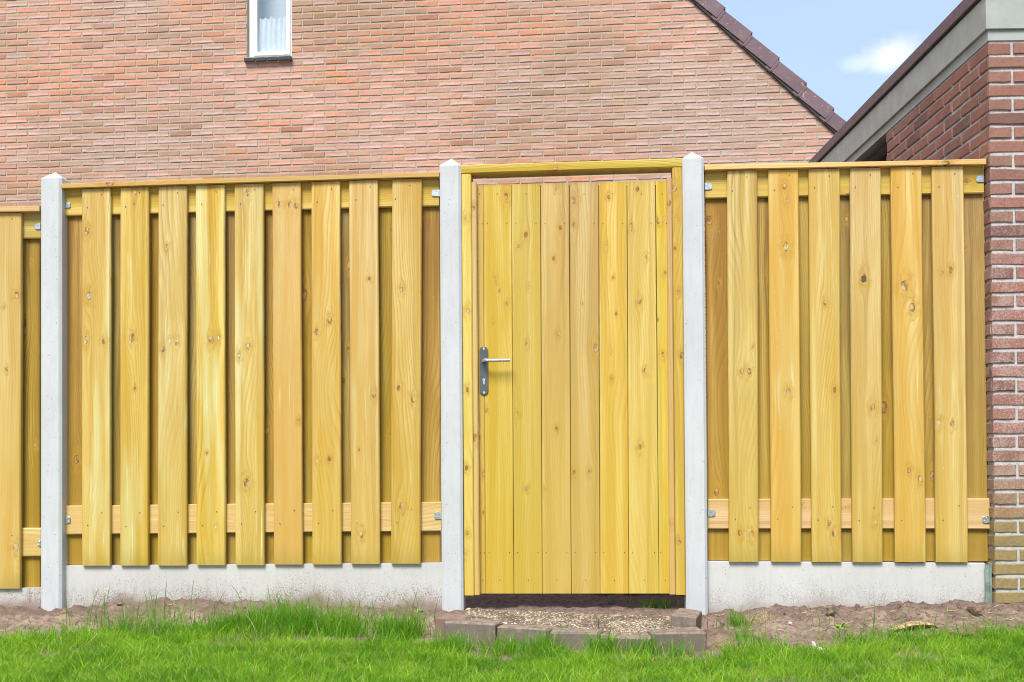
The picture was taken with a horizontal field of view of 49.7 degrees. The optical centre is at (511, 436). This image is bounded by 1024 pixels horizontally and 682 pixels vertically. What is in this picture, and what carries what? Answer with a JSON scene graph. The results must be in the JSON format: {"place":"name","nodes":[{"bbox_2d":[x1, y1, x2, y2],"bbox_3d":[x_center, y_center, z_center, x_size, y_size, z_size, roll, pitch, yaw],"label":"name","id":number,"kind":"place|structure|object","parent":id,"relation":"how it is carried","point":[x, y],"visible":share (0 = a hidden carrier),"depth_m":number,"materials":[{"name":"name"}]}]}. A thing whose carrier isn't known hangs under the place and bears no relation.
{"place":"outdoors","nodes":[
{"label":"outdoors","id":0,"kind":"place"},
{"bbox_2d":[0,604,1023,681],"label":"grass","id":1,"kind":"structure","parent":0,"point":[271,664],"depth_m":3.93,"materials":[{"name":"green plant"}]},
{"bbox_2d":[0,530,1023,681],"bbox_3d":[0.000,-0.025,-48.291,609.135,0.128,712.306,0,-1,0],"label":"ground","id":2,"kind":"structure","parent":0,"point":[575,603],"depth_m":4.83,"materials":[{"name":"soil"}]},
{"bbox_2d":[0,587,40,609],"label":"gravel board","id":3,"kind":"object","parent":2,"relation":"on","point":[29,597],"visible":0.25,"depth_m":5.24,"materials":[{"name":"concrete"}]},
{"bbox_2d":[0,206,40,588],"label":"fence panel","id":4,"kind":"object","parent":3,"relation":"on","point":[20,396],"visible":0.94,"depth_m":5.25,"materials":[{"name":"yellow wood"}]},
{"bbox_2d":[41,172,70,610],"bbox_3d":[-2.170,-0.100,5.257,0.103,2.326,0.100,0,-1,4],"label":"concrete post","id":5,"kind":"object","parent":2,"relation":"on","point":[54,377],"visible":0.79,"depth_m":5.21,"materials":[{"name":"grey concrete"}]},
{"bbox_2d":[107,601,126,605],"bbox_3d":[-1.856,0.794,5.157,0.119,0.054,0.063,-2,2,-6],"label":"soil clod","id":6,"kind":"object","parent":2,"relation":"on","point":[118,603],"visible":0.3,"depth_m":5.15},
{"bbox_2d":[65,562,441,610],"bbox_3d":[-1.220,0.823,5.187,1.834,0.468,0.045,0,-1,4],"label":"gravel board","id":7,"kind":"object","parent":2,"relation":"on","point":[84,585],"visible":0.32,"depth_m":5.16,"materials":[{"name":"concrete"}]},
{"bbox_2d":[61,172,441,565],"bbox_3d":[-1.230,-0.306,5.193,1.813,1.815,0.096,0,-1,4],"label":"fence panel","id":8,"kind":"object","parent":7,"relation":"on","point":[254,370],"visible":1,"depth_m":5.17,"materials":[{"name":"yellow wood"}]},
{"bbox_2d":[0,0,845,531],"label":"brick house","id":9,"kind":"structure","parent":2,"relation":"on","point":[120,90],"depth_m":10.33,"materials":[{"name":"red brick"}]},
{"bbox_2d":[249,0,291,56],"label":"window","id":10,"kind":"structure","parent":9,"relation":"in","point":[270,21],"depth_m":10.53,"materials":[{"name":"white glass"}]},
{"bbox_2d":[440,159,465,611],"bbox_3d":[-0.274,-0.122,5.122,0.099,2.342,0.100,0,-1,4],"label":"concrete post","id":11,"kind":"object","parent":2,"relation":"on","point":[452,482],"visible":0.76,"depth_m":5.08,"materials":[{"name":"grey concrete"}]},
{"bbox_2d":[435,614,472,640],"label":"paving block","id":12,"kind":"structure","parent":2,"relation":"on","point":[440,620],"depth_m":4.45,"materials":[{"name":"grey concrete"}]},
{"bbox_2d":[444,619,501,645],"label":"paving block","id":13,"kind":"structure","parent":2,"relation":"on","point":[475,625],"depth_m":4.35,"materials":[{"name":"grey concrete"}]},
{"bbox_2d":[0,581,1023,658],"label":"long grass","id":14,"kind":"structure","parent":2,"relation":"on","point":[308,620],"depth_m":4.54,"materials":[{"name":"green plant"}]},
{"bbox_2d":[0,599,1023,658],"bbox_3d":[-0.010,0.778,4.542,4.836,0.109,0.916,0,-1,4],"label":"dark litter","id":15,"kind":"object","parent":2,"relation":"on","point":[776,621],"visible":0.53,"depth_m":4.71,"materials":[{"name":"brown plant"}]},
{"bbox_2d":[497,624,555,647],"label":"paving block","id":16,"kind":"structure","parent":2,"relation":"on","point":[519,630],"depth_m":4.28,"materials":[{"name":"grey concrete"}]},
{"bbox_2d":[465,608,598,628],"bbox_3d":[0.068,0.769,4.538,0.581,0.079,0.454,0,-1,5],"label":"gravel tile","id":17,"kind":"object","parent":2,"relation":"on","point":[566,620],"visible":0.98,"depth_m":4.54,"materials":[{"name":"beige gravel"}]},
{"bbox_2d":[58,581,1019,642],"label":"grass stalks","id":18,"kind":"object","parent":2,"relation":"on","point":[104,603],"depth_m":4.70,"materials":[{"name":"green plant"}]},
{"bbox_2d":[549,627,602,651],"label":"paving block","id":19,"kind":"structure","parent":2,"relation":"on","point":[577,633],"depth_m":4.20,"materials":[{"name":"grey concrete"}]},
{"bbox_2d":[607,599,615,604],"bbox_3d":[0.466,0.777,5.197,0.045,0.032,0.034,0,-1,-38],"label":"stone","id":20,"kind":"object","parent":2,"relation":"on","point":[611,601],"visible":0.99,"depth_m":5.19,"materials":[{"name":"grey stone"}]},
{"bbox_2d":[601,632,651,651],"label":"paving block","id":21,"kind":"structure","parent":2,"relation":"on","point":[628,635],"depth_m":4.17,"materials":[{"name":"grey concrete"}]},
{"bbox_2d":[590,593,683,596],"bbox_3d":[1.044,0.835,5.560,1.300,0.145,0.060,0,-1,3],"label":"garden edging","id":22,"kind":"object","parent":2,"relation":"on","point":[628,594],"depth_m":5.55,"materials":[{"name":"black"}]},
{"bbox_2d":[598,614,680,635],"bbox_3d":[0.524,0.778,4.453,0.351,0.060,0.546,0,-1,4],"label":"gravel tile","id":23,"kind":"object","parent":2,"relation":"on","point":[629,624],"visible":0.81,"depth_m":4.47,"materials":[{"name":"beige gravel"}]},
{"bbox_2d":[628,595,681,608],"bbox_3d":[0.657,0.768,5.153,0.278,0.076,0.223,0,-1,0],"label":"grass tuft","id":24,"kind":"object","parent":2,"relation":"on","point":[655,604],"visible":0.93,"depth_m":5.15,"materials":[{"name":"green plant"}]},
{"bbox_2d":[647,627,706,652],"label":"paving block","id":25,"kind":"structure","parent":2,"relation":"on","point":[697,635],"depth_m":4.16,"materials":[{"name":"grey concrete"}]},
{"bbox_2d":[670,608,701,628],"bbox_3d":[0.701,0.773,4.460,0.105,0.132,0.193,3,0,18],"label":"paving block","id":26,"kind":"object","parent":2,"relation":"on","point":[681,617],"depth_m":4.38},
{"bbox_2d":[682,152,707,614],"bbox_3d":[0.832,-0.131,5.043,0.096,2.344,0.100,0,-1,4],"label":"concrete post","id":27,"kind":"object","parent":2,"relation":"on","point":[696,597],"visible":0.76,"depth_m":5.00,"materials":[{"name":"grey concrete"}]},
{"bbox_2d":[461,158,685,594],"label":"garden gate","id":28,"kind":"structure","parent":27,"relation":"attached to","point":[573,380],"depth_m":5.07,"materials":[{"name":"yellow wood"}]},
{"bbox_2d":[707,636,753,652],"bbox_3d":[0.818,0.797,4.241,0.216,0.043,0.234,0,-1,-33],"label":"grass tuft","id":29,"kind":"object","parent":2,"relation":"on","point":[720,646],"visible":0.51,"depth_m":4.25,"materials":[{"name":"green plant"}]},
{"bbox_2d":[726,621,761,640],"bbox_3d":[0.907,0.765,4.335,0.148,0.093,0.187,-1,-1,33],"label":"grass tuft","id":30,"kind":"object","parent":2,"relation":"on","point":[746,635],"visible":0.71,"depth_m":4.34,"materials":[{"name":"green plant"}]},
{"bbox_2d":[733,610,776,622],"bbox_3d":[1.040,0.773,4.682,0.248,0.072,0.231,-1,-1,32],"label":"grass tuft","id":31,"kind":"object","parent":2,"relation":"on","point":[761,617],"visible":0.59,"depth_m":4.67,"materials":[{"name":"plant"}]},
{"bbox_2d":[825,605,838,615],"bbox_3d":[1.378,0.744,4.756,0.065,0.048,0.037,-4,-8,-17],"label":"soil clod","id":32,"kind":"object","parent":2,"relation":"on","point":[831,610],"visible":0.93,"depth_m":4.74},
{"bbox_2d":[835,622,849,627],"bbox_3d":[1.337,0.768,4.508,0.071,0.028,0.054,0,-1,-20],"label":"weed plant","id":33,"kind":"object","parent":2,"relation":"on","point":[842,624],"visible":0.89,"depth_m":4.50,"materials":[{"name":"green plant"}]},
{"bbox_2d":[707,560,984,612],"bbox_3d":[1.501,0.798,4.994,1.231,0.475,0.045,0,-1,4],"label":"gravel board","id":34,"kind":"object","parent":2,"relation":"on","point":[767,584],"visible":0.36,"depth_m":4.97,"materials":[{"name":"concrete"}]},
{"bbox_2d":[704,159,989,561],"bbox_3d":[1.509,-0.337,5.000,1.256,1.801,0.097,0,-1,4],"label":"fence panel","id":35,"kind":"object","parent":34,"relation":"on","point":[846,408],"visible":1,"depth_m":4.98,"materials":[{"name":"yellow wood"}]},
{"bbox_2d":[854,604,859,611],"bbox_3d":[1.504,0.752,4.817,0.025,0.052,0.025,-1,-1,21],"label":"soil clod","id":36,"kind":"object","parent":2,"relation":"on","point":[856,607],"visible":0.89,"depth_m":4.81,"materials":[{"name":"brown soil"}]},
{"bbox_2d":[892,621,937,629],"bbox_3d":[1.655,0.774,4.545,0.228,0.032,0.067,0,-1,-21],"label":"wood splinter","id":37,"kind":"object","parent":2,"relation":"on","point":[908,624],"visible":0.77,"depth_m":4.52,"materials":[{"name":"beige wood"}]},
{"bbox_2d":[808,0,1023,603],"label":"brick garage","id":38,"kind":"structure","parent":2,"relation":"on","point":[951,87],"depth_m":4.92,"materials":[{"name":"red brick"}]},
{"bbox_2d":[868,145,886,161],"bbox_3d":[2.237,-1.374,7.417,0.082,0.698,2.186,0,-1,1],"label":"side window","id":39,"kind":"structure","parent":38,"relation":"in","point":[881,155],"depth_m":6.63,"materials":[{"name":"black glass"}]},
{"bbox_2d":[966,603,985,613],"bbox_3d":[1.979,0.730,4.713,0.079,0.043,0.044,-6,0,23],"label":"soil clod","id":40,"kind":"object","parent":2,"relation":"on","point":[974,608],"visible":1,"depth_m":4.70,"materials":[{"name":"brown soil"}]},
{"bbox_2d":[985,563,991,603],"bbox_3d":[2.119,0.724,4.940,0.029,0.314,0.074,0,-1,4],"label":"steel channel","id":41,"kind":"object","parent":2,"relation":"on","point":[988,583],"visible":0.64,"depth_m":4.91,"materials":[{"name":"metal"}]},
{"bbox_2d":[717,0,961,121],"label":"sky","id":42,"kind":"structure","parent":0,"point":[844,51],"materials":[{"name":"blue"}]}
]}

